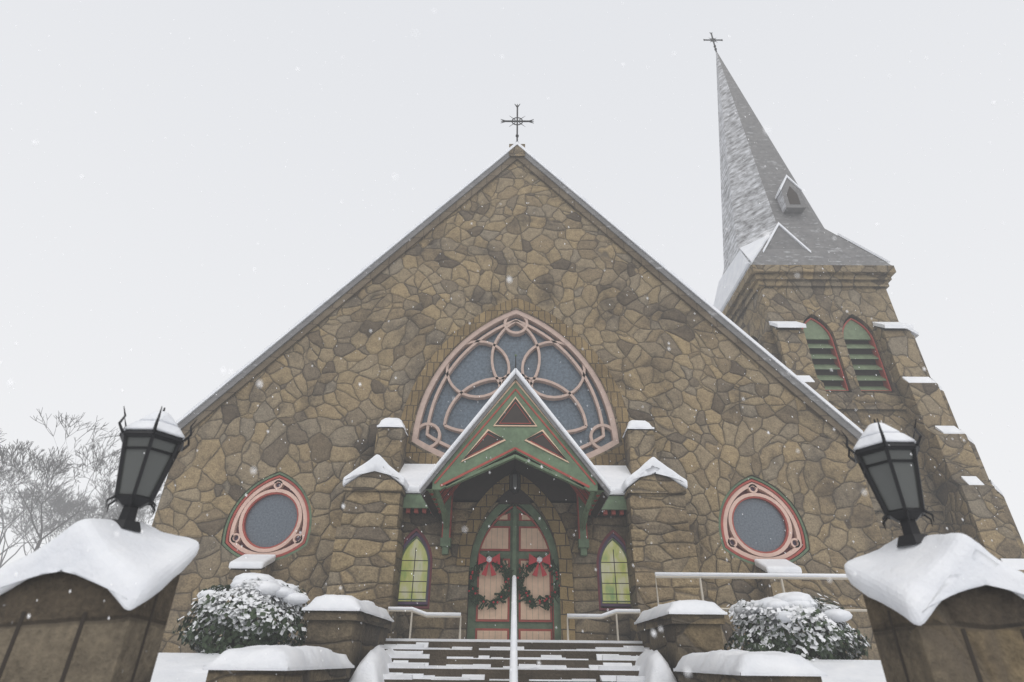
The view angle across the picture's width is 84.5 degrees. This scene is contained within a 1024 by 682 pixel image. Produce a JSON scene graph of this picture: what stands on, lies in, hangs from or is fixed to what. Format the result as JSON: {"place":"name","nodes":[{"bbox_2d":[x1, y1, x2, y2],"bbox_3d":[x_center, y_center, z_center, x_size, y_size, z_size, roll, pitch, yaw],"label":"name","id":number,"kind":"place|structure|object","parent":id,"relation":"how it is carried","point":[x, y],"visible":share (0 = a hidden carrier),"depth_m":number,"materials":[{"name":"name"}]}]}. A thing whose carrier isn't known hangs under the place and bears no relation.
{"place":"outdoors","nodes":[
{"label":"outdoors","id":0,"kind":"place"},
{"bbox_2d":[0,518,198,609],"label":"snow","id":1,"kind":"structure","parent":0,"point":[123,561],"depth_m":3.08,"materials":[{"name":"white snow"}]},
{"bbox_2d":[124,411,184,439],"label":"snow","id":2,"kind":"structure","parent":0,"point":[167,423],"depth_m":3.64,"materials":[{"name":"white snow"}]},
{"bbox_2d":[343,454,408,490],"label":"snow","id":3,"kind":"structure","parent":0,"point":[378,463],"depth_m":11.40,"materials":[{"name":"white snow"}]},
{"bbox_2d":[399,464,435,492],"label":"snow","id":4,"kind":"structure","parent":0,"point":[414,475],"depth_m":12.52,"materials":[{"name":"white snow"}]},
{"bbox_2d":[0,0,1023,678],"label":"falling snow","id":5,"kind":"structure","parent":0,"point":[10,382],"depth_m":3.29,"materials":[{"name":"white snow"}]},
{"bbox_2d":[0,0,1023,567],"label":"sky","id":6,"kind":"structure","parent":0,"point":[479,88],"materials":[{"name":"white"}]},
{"bbox_2d":[509,575,517,681],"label":"handrail","id":7,"kind":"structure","parent":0,"point":[513,675],"depth_m":5.90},
{"bbox_2d":[380,638,649,681],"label":"stair snow","id":8,"kind":"structure","parent":0,"point":[425,645],"depth_m":8.43,"materials":[{"name":"white snow"}]},
{"bbox_2d":[419,368,610,494],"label":"snow","id":9,"kind":"structure","parent":0,"point":[542,404],"depth_m":10.62,"materials":[{"name":"white snow"}]},
{"bbox_2d":[152,160,883,659],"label":"stone wall","id":10,"kind":"structure","parent":0,"point":[310,430],"depth_m":13.97,"materials":[{"name":"brown stone"}]},
{"bbox_2d":[222,472,311,560],"bbox_3d":[-5.425,3.971,12.752,1.929,1.988,0.210,0,-30,0],"label":"side window","id":11,"kind":"structure","parent":10,"relation":"attached to","point":[271,514],"depth_m":12.70,"materials":[{"name":"glass"}]},
{"bbox_2d":[412,309,618,457],"bbox_3d":[0.090,1.152,14.325,4.996,4.582,0.190,0,-30,0],"label":"tracery window","id":12,"kind":"structure","parent":10,"relation":"in","point":[471,342],"depth_m":14.36,"materials":[{"name":"pink paint"}]},
{"bbox_2d":[419,318,611,453],"bbox_3d":[0.091,1.207,14.427,4.974,4.536,0.040,0,-30,0],"label":"window glass","id":13,"kind":"object","parent":12,"relation":"in","point":[556,366],"depth_m":14.43,"materials":[{"name":"blue glass"}]},
{"bbox_2d":[401,298,629,464],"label":"stone arch","id":14,"kind":"structure","parent":10,"relation":"attached to","point":[442,352],"depth_m":14.40,"materials":[{"name":"stone"}]},
{"bbox_2d":[178,152,861,445],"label":"roof trim","id":15,"kind":"structure","parent":10,"relation":"on","point":[811,396],"depth_m":15.30,"materials":[{"name":"grey metal"}]},
{"bbox_2d":[509,144,524,156],"bbox_3d":[0.167,-6.054,18.638,0.520,0.750,0.870,0,-30,0],"label":"gable peak stone","id":16,"kind":"object","parent":15,"relation":"on","point":[516,151],"visible":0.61,"depth_m":18.17,"materials":[{"name":"brown stone"}]},
{"bbox_2d":[501,104,533,141],"bbox_3d":[0.181,-7.386,19.378,1.155,2.338,0.109,0,-30,0],"label":"gable cross","id":17,"kind":"object","parent":15,"relation":"on","point":[517,120],"visible":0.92,"depth_m":19.48,"materials":[{"name":"metal"}]},
{"bbox_2d":[719,476,808,564],"bbox_3d":[5.546,4.044,12.677,1.929,1.988,0.210,0,-30,0],"label":"side window","id":18,"kind":"structure","parent":10,"relation":"attached to","point":[765,509],"depth_m":12.62,"materials":[{"name":"glass"}]},
{"bbox_2d":[151,653,885,681],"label":"snowy ground","id":19,"kind":"structure","parent":0,"point":[168,667],"depth_m":6.50,"materials":[{"name":"white snow"}]},
{"bbox_2d":[0,452,38,499],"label":"tree","id":20,"kind":"object","parent":19,"relation":"on","point":[8,459],"visible":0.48,"depth_m":52.71,"materials":[{"name":"grey plant"}]},
{"bbox_2d":[0,462,42,517],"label":"tree","id":21,"kind":"object","parent":19,"relation":"on","point":[24,473],"visible":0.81,"depth_m":45.60,"materials":[{"name":"grey plant"}]},
{"bbox_2d":[0,479,83,554],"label":"tree","id":22,"kind":"object","parent":19,"relation":"on","point":[29,524],"visible":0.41,"depth_m":57.92,"materials":[{"name":"grey plant"}]},
{"bbox_2d":[0,449,92,568],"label":"tree","id":23,"kind":"object","parent":19,"relation":"on","point":[35,509],"visible":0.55,"depth_m":55.26,"materials":[{"name":"grey plant"}]},
{"bbox_2d":[8,480,117,554],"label":"tree","id":24,"kind":"object","parent":19,"relation":"on","point":[43,512],"visible":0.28,"depth_m":58.22,"materials":[{"name":"grey plant"}]},
{"bbox_2d":[0,408,161,551],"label":"tree","id":25,"kind":"object","parent":19,"relation":"on","point":[62,462],"visible":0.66,"depth_m":41.95,"materials":[{"name":"grey plant"}]},
{"bbox_2d":[0,571,180,681],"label":"gate pier","id":26,"kind":"structure","parent":19,"relation":"on","point":[62,633],"depth_m":2.96,"materials":[{"name":"stone"}]},
{"bbox_2d":[105,407,196,531],"bbox_3d":[-2.349,0.801,3.605,0.492,0.806,0.426,0,-30,0],"label":"lantern","id":27,"kind":"object","parent":26,"relation":"on","point":[148,457],"visible":0.96,"depth_m":3.52,"materials":[{"name":"black metal"}]},
{"bbox_2d":[37,480,163,540],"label":"tree","id":28,"kind":"object","parent":19,"relation":"on","point":[70,503],"visible":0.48,"depth_m":53.27,"materials":[{"name":"grey plant"}]},
{"bbox_2d":[72,487,158,525],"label":"tree","id":29,"kind":"object","parent":19,"relation":"on","point":[141,513],"visible":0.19,"depth_m":62.86,"materials":[{"name":"grey plant"}]},
{"bbox_2d":[183,665,207,672],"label":"snow","id":30,"kind":"structure","parent":19,"relation":"on","point":[195,668],"depth_m":6.36,"materials":[{"name":"white snow"}]},
{"bbox_2d":[172,576,309,654],"bbox_3d":[-3.536,3.787,7.626,1.666,1.051,1.660,-22,-36,34],"label":"shrub","id":31,"kind":"object","parent":30,"relation":"on","point":[226,618],"visible":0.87,"depth_m":7.20,"materials":[{"name":"green plant"}]},
{"bbox_2d":[197,573,308,607],"bbox_3d":[-3.564,3.452,7.823,1.545,0.434,1.060,-10,-31,18],"label":"snow shrub","id":32,"kind":"object","parent":31,"relation":"on","point":[272,587],"visible":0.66,"depth_m":7.58,"materials":[{"name":"white snow"}]},
{"bbox_2d":[206,610,391,681],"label":"cheek wall","id":33,"kind":"structure","parent":19,"relation":"on","point":[368,634],"depth_m":7.43,"materials":[{"name":"stone"}]},
{"bbox_2d":[202,645,354,670],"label":"snow","id":34,"kind":"structure","parent":33,"relation":"on","point":[273,658],"depth_m":5.29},
{"bbox_2d":[302,594,393,621],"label":"snow","id":35,"kind":"structure","parent":33,"relation":"on","point":[332,602],"depth_m":7.62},
{"bbox_2d":[326,471,405,637],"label":"porch pier","id":36,"kind":"structure","parent":19,"relation":"on","point":[372,524],"depth_m":10.73,"materials":[{"name":"stone"}]},
{"bbox_2d":[374,428,407,472],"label":"buttress","id":37,"kind":"structure","parent":36,"relation":"on","point":[390,446],"depth_m":12.82,"materials":[{"name":"stone"}]},
{"bbox_2d":[377,417,407,434],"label":"snow","id":38,"kind":"structure","parent":37,"relation":"on","point":[389,422],"depth_m":13.08,"materials":[{"name":"white snow"}]},
{"bbox_2d":[403,493,440,513],"bbox_3d":[-2.384,3.251,12.307,1.967,1.207,1.200,0,-30,0],"label":"eave","id":39,"kind":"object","parent":36,"relation":"on","point":[416,501],"depth_m":11.58,"materials":[{"name":"green wood"}]},
{"bbox_2d":[387,576,866,640],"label":"handrails","id":40,"kind":"object","parent":19,"relation":"on","point":[781,581],"visible":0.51,"depth_m":8.99,"materials":[{"name":"silver metal"}]},
{"bbox_2d":[624,473,701,640],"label":"porch pier","id":41,"kind":"structure","parent":19,"relation":"on","point":[655,504],"depth_m":10.72,"materials":[{"name":"stone"}]},
{"bbox_2d":[588,495,626,515],"bbox_3d":[2.508,3.284,12.273,1.967,1.207,1.200,0,-30,0],"label":"eave","id":42,"kind":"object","parent":41,"relation":"on","point":[613,503],"depth_m":11.55,"materials":[{"name":"green wood"}]},
{"bbox_2d":[623,430,656,473],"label":"buttress","id":43,"kind":"structure","parent":41,"relation":"on","point":[639,448],"depth_m":12.78,"materials":[{"name":"stone"}]},
{"bbox_2d":[623,420,653,436],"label":"snow","id":44,"kind":"structure","parent":43,"relation":"attached to","point":[638,425],"depth_m":13.04,"materials":[{"name":"white snow"}]},
{"bbox_2d":[637,614,821,681],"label":"cheek wall","id":45,"kind":"structure","parent":19,"relation":"on","point":[693,633],"depth_m":7.44,"materials":[{"name":"stone"}]},
{"bbox_2d":[634,600,727,624],"bbox_3d":[2.472,4.126,8.591,0.809,0.238,2.492,0,-30,0],"label":"snow cap","id":46,"kind":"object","parent":45,"relation":"on","point":[690,607],"depth_m":7.59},
{"bbox_2d":[673,649,826,676],"bbox_3d":[2.462,3.533,6.221,0.808,0.240,2.492,0,-30,0],"label":"snow cap","id":47,"kind":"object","parent":45,"relation":"on","point":[748,663],"depth_m":5.26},
{"bbox_2d":[862,585,1023,681],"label":"gate pier","id":48,"kind":"structure","parent":19,"relation":"on","point":[976,634],"depth_m":2.89,"materials":[{"name":"stone"}]},
{"bbox_2d":[840,418,933,546],"bbox_3d":[2.409,0.871,3.555,0.492,0.806,0.426,0,-30,0],"label":"lantern","id":49,"kind":"object","parent":48,"relation":"on","point":[892,475],"visible":0.93,"depth_m":3.46,"materials":[{"name":"black metal"}]},
{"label":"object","id":50,"kind":"object","parent":19,"relation":"on","visible":0},
{"bbox_2d":[724,593,871,661],"bbox_3d":[3.839,3.983,7.578,1.672,1.064,1.688,-22,-37,34],"label":"shrub","id":51,"kind":"object","parent":50,"relation":"on","point":[817,640],"visible":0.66,"depth_m":7.20,"materials":[{"name":"green plant"}]},
{"bbox_2d":[730,592,852,625],"bbox_3d":[3.857,3.714,7.807,1.529,0.414,1.557,0,-30,0],"label":"snow shrub","id":52,"kind":"object","parent":51,"relation":"on","point":[783,600],"visible":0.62,"depth_m":7.35,"materials":[{"name":"white snow"}]},
{"bbox_2d":[175,142,862,433],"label":"church roof snow","id":53,"kind":"structure","parent":0,"point":[623,232],"depth_m":15.43,"materials":[{"name":"white snow"}]},
{"bbox_2d":[594,465,630,494],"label":"snow","id":54,"kind":"structure","parent":0,"point":[615,476],"depth_m":12.47,"materials":[{"name":"white snow"}]},
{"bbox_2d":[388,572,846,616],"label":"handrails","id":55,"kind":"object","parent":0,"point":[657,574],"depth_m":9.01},
{"bbox_2d":[621,457,687,492],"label":"snow","id":56,"kind":"structure","parent":0,"point":[652,465],"depth_m":11.36,"materials":[{"name":"white snow"}]},
{"bbox_2d":[716,52,889,311],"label":"spire","id":57,"kind":"structure","parent":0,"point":[743,195],"depth_m":21.38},
{"bbox_2d":[703,32,722,51],"bbox_3d":[10.011,-14.831,27.955,0.970,1.625,0.119,0,-30,0],"label":"cross","id":58,"kind":"object","parent":57,"relation":"on","point":[713,40],"visible":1,"depth_m":28.01,"materials":[{"name":"black metal"}]},
{"bbox_2d":[766,178,805,248],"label":"spire dormers","id":59,"kind":"object","parent":57,"relation":"on","point":[790,199],"visible":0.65,"depth_m":19.91,"materials":[{"name":"stone"}]},
{"bbox_2d":[763,174,810,252],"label":"snow","id":60,"kind":"structure","parent":59,"relation":"on","point":[782,226],"depth_m":19.16,"materials":[{"name":"white snow"}]},
{"bbox_2d":[713,233,889,311],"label":"snow","id":61,"kind":"structure","parent":57,"relation":"on","point":[730,279],"depth_m":19.56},
{"bbox_2d":[736,287,948,544],"bbox_3d":[9.956,4.698,16.763,4.000,12.932,4.000,0,-30,0],"label":"tower shaft","id":62,"kind":"object","parent":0,"point":[803,304],"visible":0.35,"depth_m":17.53,"materials":[{"name":"brown stone"}]},
{"bbox_2d":[722,265,942,511],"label":"tower cornice","id":63,"kind":"structure","parent":62,"relation":"attached to","point":[755,278],"depth_m":18.11,"materials":[{"name":"brown stone"}]},
{"bbox_2d":[802,318,891,392],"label":"louvered windows","id":64,"kind":"structure","parent":62,"relation":"in","point":[867,364],"depth_m":17.14,"materials":[{"name":"green wood"}]},
{"bbox_2d":[758,325,1023,572],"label":"tower buttresses","id":65,"kind":"structure","parent":62,"relation":"attached to","point":[953,461],"depth_m":14.98,"materials":[{"name":"brown stone"}]},
{"bbox_2d":[853,422,915,451],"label":"snow","id":66,"kind":"structure","parent":0,"point":[870,435],"depth_m":3.60,"materials":[{"name":"white snow"}]},
{"bbox_2d":[769,321,1023,569],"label":"snow","id":67,"kind":"structure","parent":0,"point":[1017,564],"depth_m":15.98,"materials":[{"name":"white snow"}]},
{"bbox_2d":[844,533,1023,625],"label":"snow","id":68,"kind":"structure","parent":0,"point":[915,584],"depth_m":3.00,"materials":[{"name":"white snow"}]},
{"label":"snowy ground","id":69,"kind":"object","parent":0,"visible":0},
{"bbox_2d":[60,491,116,524],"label":"tree","id":70,"kind":"object","parent":69,"relation":"on","point":[93,508],"visible":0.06,"depth_m":68.70,"materials":[{"name":"grey plant"}]},
{"bbox_2d":[215,563,272,647],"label":"buttress","id":71,"kind":"structure","parent":69,"relation":"on","point":[234,572],"depth_m":11.54,"materials":[{"name":"stone"}]},
{"bbox_2d":[229,554,275,568],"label":"snow","id":72,"kind":"structure","parent":71,"relation":"on","point":[252,561],"depth_m":11.68,"materials":[{"name":"white snow"}]},
{"bbox_2d":[384,641,642,681],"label":"stone stairs","id":73,"kind":"structure","parent":69,"relation":"on","point":[438,657],"depth_m":8.42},
{"bbox_2d":[348,645,393,681],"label":"snow","id":74,"kind":"structure","parent":73,"relation":"on","point":[375,668],"depth_m":7.41,"materials":[{"name":"white snow"}]},
{"bbox_2d":[635,649,676,681],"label":"snow","id":75,"kind":"structure","parent":73,"relation":"on","point":[654,666],"depth_m":7.37,"materials":[{"name":"white snow"}]},
{"bbox_2d":[398,500,630,640],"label":"vestibule wall","id":76,"kind":"structure","parent":69,"relation":"on","point":[449,576],"depth_m":11.06,"materials":[{"name":"brown stone"}]},
{"bbox_2d":[398,528,432,608],"bbox_3d":[-1.959,4.522,11.250,0.788,1.499,0.180,0,-30,0],"label":"lancet window","id":77,"kind":"structure","parent":76,"relation":"attached to","point":[417,561],"depth_m":11.24,"materials":[{"name":"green glass"}]},
{"bbox_2d":[467,504,560,639],"bbox_3d":[0.047,4.649,11.327,1.842,3.167,0.190,0,-30,0],"label":"door","id":78,"kind":"structure","parent":76,"relation":"attached to","point":[514,536],"depth_m":11.25,"materials":[{"name":"green paint"}]},
{"bbox_2d":[468,553,513,609],"bbox_3d":[-0.483,4.753,11.152,1.046,1.045,0.277,0,-30,0],"label":"wreath","id":79,"kind":"object","parent":78,"relation":"attached to","point":[497,560],"visible":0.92,"depth_m":11.17,"materials":[{"name":"green plant"}]},
{"bbox_2d":[516,554,559,609],"bbox_3d":[0.561,4.760,11.140,1.092,1.035,0.267,0,-30,0],"label":"wreath","id":80,"kind":"object","parent":78,"relation":"attached to","point":[547,561],"visible":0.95,"depth_m":11.15,"materials":[{"name":"green plant"}]},
{"bbox_2d":[453,452,576,505],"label":"porch ceiling","id":81,"kind":"structure","parent":76,"relation":"on","point":[550,487],"depth_m":11.93,"materials":[{"name":"wood"}]},
{"bbox_2d":[421,354,608,555],"bbox_3d":[0.064,2.504,11.809,3.368,3.658,2.830,0,-30,0],"label":"porch hood","id":82,"kind":"object","parent":76,"relation":"on","point":[515,417],"visible":0.97,"depth_m":10.59,"materials":[{"name":"green paint"}]},
{"bbox_2d":[509,452,520,493],"bbox_3d":[0.063,2.417,11.508,0.240,1.405,0.208,0,-30,0],"label":"porch lantern","id":83,"kind":"object","parent":82,"relation":"attached to","point":[514,479],"visible":0.93,"depth_m":11.22,"materials":[{"name":"black metal"}]},
{"bbox_2d":[456,475,574,639],"bbox_3d":[0.047,4.419,11.155,2.294,3.708,0.035,0,-30,0],"label":"door arch","id":84,"kind":"structure","parent":76,"relation":"attached to","point":[497,490],"depth_m":11.40,"materials":[{"name":"stone"}]},
{"bbox_2d":[596,530,630,610],"bbox_3d":[2.053,4.549,11.222,0.788,1.499,0.180,0,-30,0],"label":"lancet window","id":85,"kind":"structure","parent":76,"relation":"attached to","point":[612,575],"depth_m":11.21,"materials":[{"name":"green glass"}]},
{"bbox_2d":[757,567,816,657],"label":"buttress","id":86,"kind":"structure","parent":69,"relation":"on","point":[790,585],"depth_m":11.41,"materials":[{"name":"stone"}]},
{"bbox_2d":[754,559,801,572],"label":"snow","id":87,"kind":"structure","parent":86,"relation":"on","point":[776,565],"depth_m":11.61,"materials":[{"name":"white snow"}]}
]}

